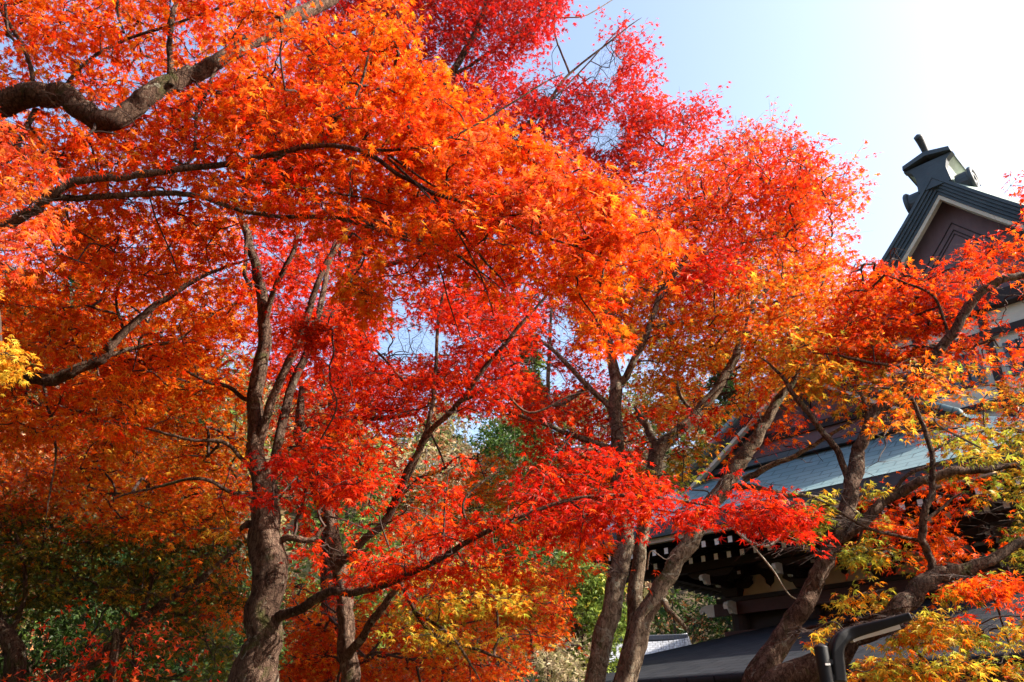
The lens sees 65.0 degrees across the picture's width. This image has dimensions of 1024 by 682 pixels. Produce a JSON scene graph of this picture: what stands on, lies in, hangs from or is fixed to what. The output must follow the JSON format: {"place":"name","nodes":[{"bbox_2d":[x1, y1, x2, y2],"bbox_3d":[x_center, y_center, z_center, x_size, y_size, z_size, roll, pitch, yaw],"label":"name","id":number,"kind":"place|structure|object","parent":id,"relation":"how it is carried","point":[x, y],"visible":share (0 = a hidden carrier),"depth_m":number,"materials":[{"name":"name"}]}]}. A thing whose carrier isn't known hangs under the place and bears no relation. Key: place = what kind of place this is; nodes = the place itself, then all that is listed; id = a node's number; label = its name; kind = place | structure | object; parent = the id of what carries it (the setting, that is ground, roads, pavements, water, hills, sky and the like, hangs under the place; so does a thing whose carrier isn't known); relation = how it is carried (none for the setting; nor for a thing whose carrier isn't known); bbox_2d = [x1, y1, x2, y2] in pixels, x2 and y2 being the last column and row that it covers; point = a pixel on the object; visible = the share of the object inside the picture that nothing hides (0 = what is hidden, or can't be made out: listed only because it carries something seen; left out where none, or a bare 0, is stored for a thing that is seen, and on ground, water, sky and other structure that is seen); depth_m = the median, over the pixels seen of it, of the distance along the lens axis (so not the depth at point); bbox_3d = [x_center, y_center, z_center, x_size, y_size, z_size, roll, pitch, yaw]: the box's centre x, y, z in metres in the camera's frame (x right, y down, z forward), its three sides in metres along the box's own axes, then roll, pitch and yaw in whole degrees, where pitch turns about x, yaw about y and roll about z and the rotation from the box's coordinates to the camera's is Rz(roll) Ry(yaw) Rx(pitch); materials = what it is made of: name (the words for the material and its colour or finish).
{"place":"outdoors","nodes":[
{"label":"outdoors","id":0,"kind":"place"},
{"bbox_2d":[0,379,731,681],"bbox_3d":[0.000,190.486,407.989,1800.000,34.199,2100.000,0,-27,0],"label":"ground","id":1,"kind":"structure","parent":0,"point":[289,526],"depth_m":52.18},
{"bbox_2d":[0,266,40,490],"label":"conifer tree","id":2,"kind":"object","parent":1,"relation":"on","point":[25,313],"visible":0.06,"depth_m":34.20,"materials":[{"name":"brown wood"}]},
{"bbox_2d":[0,485,79,681],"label":"maple tree","id":3,"kind":"object","parent":1,"relation":"on","point":[12,646],"visible":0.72,"depth_m":7.58,"materials":[{"name":"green plant"}]},
{"bbox_2d":[0,394,83,678],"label":"broadleaf tree","id":4,"kind":"object","parent":1,"relation":"on","point":[40,451],"visible":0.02,"depth_m":20.25,"materials":[{"name":"plant"}]},
{"bbox_2d":[0,219,110,681],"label":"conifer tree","id":5,"kind":"object","parent":1,"relation":"on","point":[71,301],"visible":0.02,"depth_m":29.36,"materials":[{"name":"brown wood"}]},
{"bbox_2d":[0,496,189,681],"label":"broadleaf tree","id":6,"kind":"object","parent":1,"relation":"on","point":[24,636],"visible":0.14,"depth_m":13.53,"materials":[{"name":"green plant"}]},
{"bbox_2d":[1,596,223,681],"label":"maple tree","id":7,"kind":"object","parent":1,"relation":"on","point":[112,673],"visible":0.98,"depth_m":7.32,"materials":[{"name":"red plant"}]},
{"bbox_2d":[0,429,251,681],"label":"maple tree","id":8,"kind":"object","parent":1,"relation":"on","point":[215,604],"visible":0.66,"depth_m":8.60,"materials":[{"name":"orange plant"}]},
{"bbox_2d":[44,351,224,680],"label":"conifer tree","id":9,"kind":"object","parent":1,"relation":"on","point":[197,417],"visible":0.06,"depth_m":33.78,"materials":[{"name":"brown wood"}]},
{"bbox_2d":[0,197,287,521],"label":"maple tree","id":10,"kind":"object","parent":1,"relation":"on","point":[56,348],"visible":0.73,"depth_m":7.13,"materials":[{"name":"orange plant"}]},
{"bbox_2d":[0,524,294,681],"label":"broadleaf tree","id":11,"kind":"object","parent":1,"relation":"on","point":[99,613],"visible":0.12,"depth_m":14.32,"materials":[{"name":"green plant"}]},
{"bbox_2d":[278,456,409,681],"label":"broadleaf tree","id":12,"kind":"object","parent":1,"relation":"on","point":[346,516],"visible":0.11,"depth_m":25.67,"materials":[{"name":"green plant"}]},
{"bbox_2d":[0,0,704,396],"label":"maple tree","id":13,"kind":"object","parent":1,"relation":"on","point":[266,112],"visible":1,"depth_m":5.75,"materials":[{"name":"orange plant"}]},
{"bbox_2d":[0,268,767,681],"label":"hillside wood","id":14,"kind":"object","parent":1,"relation":"on","point":[444,434],"visible":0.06,"depth_m":57.20,"materials":[{"name":"plant"}]},
{"bbox_2d":[366,426,472,681],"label":"broadleaf tree","id":15,"kind":"object","parent":1,"relation":"on","point":[437,475],"visible":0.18,"depth_m":36.19,"materials":[{"name":"green plant"}]},
{"bbox_2d":[34,157,838,681],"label":"maple tree","id":16,"kind":"object","parent":1,"relation":"on","point":[262,645],"visible":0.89,"depth_m":6.12,"materials":[{"name":"red plant"}]},
{"bbox_2d":[278,260,600,681],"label":"maple tree","id":17,"kind":"object","parent":1,"relation":"on","point":[345,647],"visible":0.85,"depth_m":7.63,"materials":[{"name":"red plant"}]},
{"bbox_2d":[212,0,731,681],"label":"maple tree","id":18,"kind":"object","parent":1,"relation":"on","point":[452,34],"visible":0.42,"depth_m":12.79,"materials":[{"name":"red plant"}]},
{"bbox_2d":[449,415,547,681],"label":"broadleaf tree","id":19,"kind":"object","parent":1,"relation":"on","point":[495,440],"visible":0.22,"depth_m":31.61,"materials":[{"name":"green plant"}]},
{"bbox_2d":[481,333,574,677],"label":"conifer tree","id":20,"kind":"object","parent":1,"relation":"on","point":[548,557],"visible":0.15,"depth_m":40.90,"materials":[{"name":"green plant"}]},
{"bbox_2d":[508,629,592,681],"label":"shrub","id":21,"kind":"object","parent":1,"relation":"on","point":[565,676],"visible":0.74,"depth_m":11.82,"materials":[{"name":"brown plant"}]},
{"bbox_2d":[538,549,627,679],"bbox_3d":[1.367,6.326,14.178,2.136,5.226,2.000,0,-27,0],"label":"bush","id":22,"kind":"object","parent":1,"relation":"on","point":[594,592],"visible":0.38,"depth_m":14.51,"materials":[{"name":"green plant"}]},
{"bbox_2d":[566,625,690,666],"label":"tiled outbuilding","id":23,"kind":"structure","parent":1,"relation":"on","point":[652,644],"depth_m":29.78,"materials":[{"name":"grey ceramic"}]},
{"bbox_2d":[623,589,729,643],"bbox_3d":[6.942,13.409,32.294,6.993,7.205,7.314,0,-27,0],"label":"hedge shrub","id":24,"kind":"object","parent":1,"relation":"on","point":[694,604],"visible":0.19,"depth_m":32.57,"materials":[{"name":"green plant"}]},
{"bbox_2d":[487,96,903,681],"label":"maple tree","id":25,"kind":"object","parent":1,"relation":"on","point":[712,272],"visible":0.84,"depth_m":8.88,"materials":[{"name":"orange plant"}]},
{"bbox_2d":[687,341,744,641],"bbox_3d":[9.660,7.929,34.023,5.919,17.907,6.337,0,-27,0],"label":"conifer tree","id":26,"kind":"object","parent":1,"relation":"on","point":[728,619],"visible":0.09,"depth_m":33.50,"materials":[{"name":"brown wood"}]},
{"bbox_2d":[513,585,1023,681],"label":"roofed corridor","id":27,"kind":"object","parent":1,"relation":"on","point":[727,658],"visible":0.42,"depth_m":12.68,"materials":[{"name":"grey tile"}]},
{"bbox_2d":[571,353,1023,681],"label":"temple hall","id":28,"kind":"structure","parent":1,"relation":"on","point":[754,595],"depth_m":17.56,"materials":[{"name":"grey metal"}]},
{"bbox_2d":[741,166,1023,681],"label":"maple tree","id":29,"kind":"object","parent":1,"relation":"on","point":[765,664],"visible":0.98,"depth_m":6.95,"materials":[{"name":"orange plant"}]},
{"bbox_2d":[822,134,1023,512],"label":"gabled hall","id":30,"kind":"structure","parent":1,"relation":"on","point":[950,205],"depth_m":22.99,"materials":[{"name":"grey metal"}]},
{"bbox_2d":[875,370,911,391],"bbox_3d":[11.042,1.432,23.131,1.150,0.950,0.112,-24,-36,39],"label":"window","id":31,"kind":"structure","parent":30,"relation":"in","point":[910,370],"depth_m":23.14,"materials":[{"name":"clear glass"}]},
{"bbox_2d":[935,351,987,393],"bbox_3d":[12.280,0.870,22.028,1.150,0.950,0.112,-24,-36,39],"label":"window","id":32,"kind":"structure","parent":30,"relation":"in","point":[971,377],"depth_m":21.89,"materials":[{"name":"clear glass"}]},
{"bbox_2d":[1002,337,1023,375],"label":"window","id":33,"kind":"structure","parent":30,"relation":"in","point":[1016,341],"depth_m":21.17,"materials":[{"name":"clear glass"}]},
{"bbox_2d":[0,0,1023,464],"label":"sky","id":34,"kind":"structure","parent":0,"point":[884,73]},
{"bbox_2d":[653,622,731,651],"bbox_3d":[4.818,8.959,19.125,2.845,4.600,1.867,0,-27,0],"label":"bush","id":35,"kind":"object","parent":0,"point":[687,639],"visible":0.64,"depth_m":20.00,"materials":[{"name":"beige plant"}]},
{"bbox_2d":[814,612,911,681],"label":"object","id":36,"kind":"object","parent":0,"point":[830,662],"visible":1,"depth_m":4.84,"materials":[{"name":"black paint"}]}
]}

